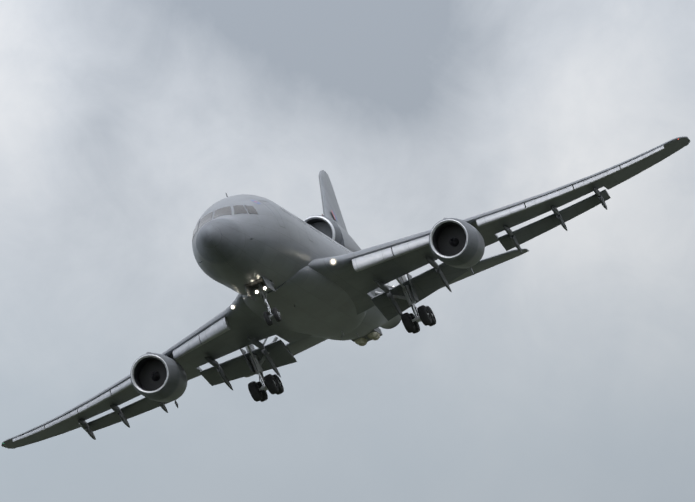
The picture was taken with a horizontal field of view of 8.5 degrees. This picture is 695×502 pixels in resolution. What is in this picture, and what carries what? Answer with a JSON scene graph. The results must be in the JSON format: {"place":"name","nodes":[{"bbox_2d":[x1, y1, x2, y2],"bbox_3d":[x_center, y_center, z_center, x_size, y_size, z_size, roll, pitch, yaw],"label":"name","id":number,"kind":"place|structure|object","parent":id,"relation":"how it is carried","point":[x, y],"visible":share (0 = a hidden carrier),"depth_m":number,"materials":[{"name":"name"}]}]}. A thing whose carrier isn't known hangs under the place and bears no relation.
{"place":"outdoors","nodes":[
{"label":"outdoors","id":0,"kind":"place"},
{"bbox_2d":[1,294,310,448],"bbox_3d":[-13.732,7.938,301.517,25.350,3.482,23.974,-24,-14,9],"label":"wing","id":1,"kind":"structure","parent":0,"point":[245,321],"depth_m":300.56,"materials":[{"name":"grey metal"}]},
{"bbox_2d":[13,317,229,441],"bbox_3d":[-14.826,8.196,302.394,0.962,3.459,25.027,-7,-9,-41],"label":"slats","id":2,"kind":"object","parent":1,"relation":"attached to","point":[218,328],"visible":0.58,"depth_m":297.33,"materials":[{"name":"metal"}]},
{"bbox_2d":[78,337,280,439],"bbox_3d":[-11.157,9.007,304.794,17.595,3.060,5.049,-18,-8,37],"label":"flap track fairings","id":3,"kind":"object","parent":1,"relation":"attached to","point":[211,361],"visible":0.83,"depth_m":302.65,"materials":[{"name":"grey paint"}]},
{"bbox_2d":[81,340,296,431],"bbox_3d":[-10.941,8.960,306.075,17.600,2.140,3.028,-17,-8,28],"label":"wing flaps","id":4,"kind":"object","parent":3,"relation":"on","point":[280,354],"visible":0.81,"depth_m":303.86,"materials":[{"name":"grey paint"}]},
{"bbox_2d":[240,336,283,401],"bbox_3d":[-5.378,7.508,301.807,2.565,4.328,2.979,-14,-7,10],"label":"gear","id":5,"kind":"object","parent":1,"relation":"attached to","point":[271,384],"visible":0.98,"depth_m":301.73,"materials":[{"name":"rubber"}]},
{"bbox_2d":[192,194,400,340],"bbox_3d":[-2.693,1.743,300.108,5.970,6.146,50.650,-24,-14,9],"label":"fuselage","id":6,"kind":"object","parent":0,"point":[229,252],"visible":0.65,"depth_m":281.73,"materials":[{"name":"grey paint"}]},
{"bbox_2d":[192,205,258,240],"bbox_3d":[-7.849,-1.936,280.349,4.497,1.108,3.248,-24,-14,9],"label":"cockpit windows","id":7,"kind":"structure","parent":6,"relation":"on","point":[227,210],"depth_m":280.11,"materials":[{"name":"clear glass"}]},
{"bbox_2d":[245,277,271,288],"bbox_3d":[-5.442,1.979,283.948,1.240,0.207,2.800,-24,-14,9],"label":"nose gear bay","id":8,"kind":"object","parent":6,"relation":"on","point":[253,284],"visible":0.6,"depth_m":283.58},
{"bbox_2d":[244,277,280,325],"bbox_3d":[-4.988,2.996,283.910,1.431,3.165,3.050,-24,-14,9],"label":"nose landing gear","id":9,"kind":"object","parent":6,"relation":"attached to","point":[249,290],"visible":0.79,"depth_m":283.59,"materials":[{"name":"rubber"}]},
{"bbox_2d":[246,336,326,377],"bbox_3d":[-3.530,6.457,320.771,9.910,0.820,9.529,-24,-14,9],"label":"horizontal stabilizer","id":10,"kind":"object","parent":6,"relation":"attached to","point":[299,346],"visible":0.33,"depth_m":321.35,"materials":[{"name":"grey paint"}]},
{"bbox_2d":[242,266,365,337],"bbox_3d":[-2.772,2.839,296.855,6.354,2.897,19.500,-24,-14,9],"label":"fuselage belly","id":11,"kind":"object","parent":6,"relation":"attached to","point":[324,306],"visible":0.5,"depth_m":294.49,"materials":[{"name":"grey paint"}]},
{"bbox_2d":[251,200,388,284],"bbox_3d":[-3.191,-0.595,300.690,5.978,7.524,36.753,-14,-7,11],"label":"markings","id":12,"kind":"object","parent":6,"relation":"attached to","point":[333,213],"visible":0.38,"depth_m":290.61,"materials":[{"name":"grey paint"}]},
{"bbox_2d":[311,221,388,283],"bbox_3d":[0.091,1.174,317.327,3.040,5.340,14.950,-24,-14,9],"label":"s-duct fairing","id":13,"kind":"object","parent":6,"relation":"attached to","point":[348,242],"depth_m":311.61,"materials":[{"name":"grey paint"}]},
{"bbox_2d":[303,215,341,243],"bbox_3d":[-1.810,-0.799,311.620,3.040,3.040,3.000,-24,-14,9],"label":"engine intake ring","id":14,"kind":"object","parent":13,"relation":"on","point":[335,229],"visible":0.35,"depth_m":310.44,"materials":[{"name":"grey paint"}]},
{"bbox_2d":[319,170,347,232],"bbox_3d":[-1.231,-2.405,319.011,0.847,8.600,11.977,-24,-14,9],"label":"fin","id":15,"kind":"object","parent":13,"relation":"attached to","point":[329,200],"visible":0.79,"depth_m":321.12,"materials":[{"name":"grey metal"}]},
{"bbox_2d":[352,328,382,345],"bbox_3d":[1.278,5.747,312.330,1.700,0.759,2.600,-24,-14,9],"label":"hose drum units","id":16,"kind":"object","parent":6,"relation":"in","point":[375,334],"visible":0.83,"depth_m":311.94,"materials":[{"name":"beige metal"}]},
{"bbox_2d":[440,248,528,288],"bbox_3d":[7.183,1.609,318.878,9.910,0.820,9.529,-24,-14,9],"label":"horizontal stabilizer","id":17,"kind":"object","parent":6,"relation":"attached to","point":[486,263],"visible":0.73,"depth_m":320.60,"materials":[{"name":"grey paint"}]},
{"bbox_2d":[308,136,689,314],"bbox_3d":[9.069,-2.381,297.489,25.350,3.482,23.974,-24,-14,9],"label":"wing","id":18,"kind":"structure","parent":6,"relation":"attached to","point":[351,282],"depth_m":298.75,"materials":[{"name":"grey metal"}]},
{"bbox_2d":[375,274,435,333],"bbox_3d":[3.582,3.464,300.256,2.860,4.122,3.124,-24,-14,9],"label":"gear","id":19,"kind":"object","parent":18,"relation":"on","point":[424,315],"visible":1,"depth_m":299.99,"materials":[{"name":"rubber"}]},
{"bbox_2d":[429,218,484,267],"bbox_3d":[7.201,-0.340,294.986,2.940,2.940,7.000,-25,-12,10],"label":"engine","id":20,"kind":"object","parent":18,"relation":"on","point":[456,243],"visible":1,"depth_m":292.93,"materials":[{"name":"grey paint"}]},
{"bbox_2d":[373,187,606,316],"bbox_3d":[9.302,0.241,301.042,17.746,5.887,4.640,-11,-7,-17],"label":"flap track fairings","id":21,"kind":"object","parent":18,"relation":"on","point":[432,263],"visible":1,"depth_m":300.33,"materials":[{"name":"grey paint"}]},
{"bbox_2d":[371,189,610,320],"bbox_3d":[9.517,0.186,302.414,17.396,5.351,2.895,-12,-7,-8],"label":"wing flaps","id":22,"kind":"object","parent":18,"relation":"attached to","point":[425,284],"visible":0.75,"depth_m":302.10,"materials":[{"name":"grey paint"}]},
{"bbox_2d":[352,146,664,271],"bbox_3d":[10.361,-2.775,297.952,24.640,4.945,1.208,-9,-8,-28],"label":"slats","id":23,"kind":"object","parent":18,"relation":"attached to","point":[370,260],"visible":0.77,"depth_m":296.56,"materials":[{"name":"metal"}]},
{"bbox_2d":[0,0,694,501],"label":"sky","id":24,"kind":"structure","parent":0,"point":[562,369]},
{"bbox_3d":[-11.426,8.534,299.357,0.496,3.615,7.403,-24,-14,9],"label":"pylon","id":25,"kind":"object","parent":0,"visible":0},
{"bbox_2d":[130,353,186,401],"bbox_3d":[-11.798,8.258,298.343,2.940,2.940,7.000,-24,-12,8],"label":"engine","id":26,"kind":"object","parent":25,"relation":"attached to","point":[158,377],"visible":1,"depth_m":296.29,"materials":[{"name":"grey paint"}]}
]}

